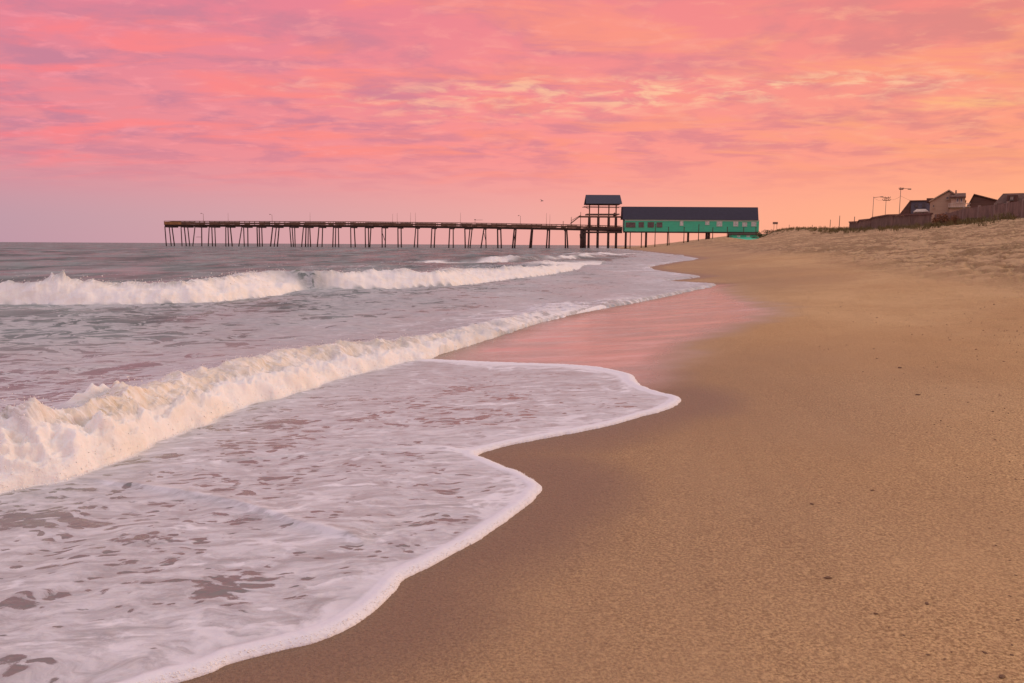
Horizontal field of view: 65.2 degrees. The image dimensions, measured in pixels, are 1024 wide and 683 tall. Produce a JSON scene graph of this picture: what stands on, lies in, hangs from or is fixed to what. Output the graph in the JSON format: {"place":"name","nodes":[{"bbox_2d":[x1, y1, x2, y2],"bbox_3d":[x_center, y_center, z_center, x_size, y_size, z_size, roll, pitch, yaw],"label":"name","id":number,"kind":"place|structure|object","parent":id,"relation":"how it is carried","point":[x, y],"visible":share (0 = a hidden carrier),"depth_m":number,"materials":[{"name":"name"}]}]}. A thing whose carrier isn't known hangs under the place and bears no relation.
{"place":"outdoors","nodes":[
{"label":"outdoors","id":0,"kind":"place"},
{"bbox_2d":[0,242,715,682],"bbox_3d":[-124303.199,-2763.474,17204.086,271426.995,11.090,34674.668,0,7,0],"label":"sea water","id":1,"kind":"structure","parent":0,"point":[280,516],"depth_m":5.29,"materials":[{"name":"white liquid"}]},
{"bbox_2d":[0,0,1023,245],"label":"sky","id":2,"kind":"structure","parent":0,"point":[120,120],"materials":[{"name":"pink"}]},
{"bbox_2d":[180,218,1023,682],"bbox_3d":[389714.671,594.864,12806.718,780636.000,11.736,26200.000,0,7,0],"label":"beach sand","id":3,"kind":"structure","parent":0,"point":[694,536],"depth_m":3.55,"materials":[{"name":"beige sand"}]},
{"bbox_2d":[0,260,679,682],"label":"sea spray","id":4,"kind":"object","parent":3,"relation":"on","point":[248,406],"visible":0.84,"depth_m":4.63,"materials":[{"name":"liquid"}]},
{"bbox_2d":[164,221,621,247],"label":"fishing pier","id":5,"kind":"structure","parent":3,"relation":"on","point":[584,229],"depth_m":302.34,"materials":[{"name":"brown wood"}]},
{"bbox_2d":[570,195,621,227],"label":"lookout shelter","id":6,"kind":"object","parent":5,"relation":"on","point":[610,200],"visible":0.94,"depth_m":301.54,"materials":[{"name":"wood"}]},
{"bbox_2d":[621,207,758,248],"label":"pier house","id":7,"kind":"structure","parent":3,"relation":"on","point":[645,220],"depth_m":300.27,"materials":[{"name":"green wood"}]},
{"bbox_2d":[626,222,634,226],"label":"window","id":8,"kind":"structure","parent":7,"relation":"in","point":[628,224],"depth_m":300.30,"materials":[{"name":"grey glass"}]},
{"bbox_2d":[648,222,653,226],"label":"window","id":9,"kind":"structure","parent":7,"relation":"in","point":[650,224],"depth_m":300.30,"materials":[{"name":"grey glass"}]},
{"bbox_2d":[728,233,756,239],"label":"beach shed","id":10,"kind":"structure","parent":3,"relation":"on","point":[746,236],"depth_m":295.30,"materials":[{"name":"green wood"}]},
{"bbox_2d":[849,213,932,228],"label":"dune fence","id":11,"kind":"object","parent":3,"relation":"on","point":[892,220],"visible":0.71,"depth_m":116.81,"materials":[{"name":"brown"}]},
{"bbox_2d":[899,188,910,213],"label":"utility pole","id":12,"kind":"object","parent":3,"relation":"on","point":[900,189],"visible":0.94,"depth_m":147.66,"materials":[{"name":"brown metal"}]},
{"bbox_2d":[900,200,929,215],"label":"beach house","id":13,"kind":"structure","parent":3,"relation":"on","point":[911,206],"depth_m":133.50,"materials":[{"name":"blue"}]},
{"bbox_2d":[913,209,928,213],"bbox_3d":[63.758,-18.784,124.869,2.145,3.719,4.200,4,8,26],"label":"car","id":14,"kind":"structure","parent":3,"relation":"on","point":[916,211],"depth_m":123.39,"materials":[{"name":"white metal"}]},
{"bbox_2d":[842,276,1023,492],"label":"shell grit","id":15,"kind":"object","parent":3,"relation":"on","point":[952,386],"visible":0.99,"depth_m":6.38,"materials":[{"name":"beige"}]},
{"bbox_2d":[931,214,949,225],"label":"dune shrub","id":16,"kind":"object","parent":3,"relation":"on","point":[939,218],"visible":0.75,"depth_m":88.88,"materials":[{"name":"plant"}]},
{"bbox_2d":[926,190,970,223],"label":"beach house","id":17,"kind":"structure","parent":3,"relation":"on","point":[950,201],"depth_m":116.36,"materials":[{"name":"beige wood"}]},
{"bbox_2d":[948,215,960,224],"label":"dune shrub","id":18,"kind":"object","parent":3,"relation":"on","point":[954,218],"visible":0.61,"depth_m":82.85,"materials":[{"name":"plant"}]},
{"bbox_2d":[934,199,1023,222],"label":"picket fence","id":19,"kind":"object","parent":3,"relation":"on","point":[1017,207],"visible":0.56,"depth_m":74.48,"materials":[{"name":"brown wood"}]},
{"bbox_2d":[968,194,996,207],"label":"beach house","id":20,"kind":"structure","parent":3,"relation":"on","point":[976,200],"depth_m":126.69,"materials":[{"name":"brown wood"}]},
{"bbox_2d":[995,193,1023,203],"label":"beach house","id":21,"kind":"structure","parent":3,"relation":"on","point":[1010,197],"depth_m":92.54,"materials":[{"name":"brown"}]},
{"bbox_2d":[763,211,1018,236],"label":"dune grass","id":22,"kind":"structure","parent":0,"point":[925,225],"depth_m":92.11,"materials":[{"name":"green plant"}]}
]}

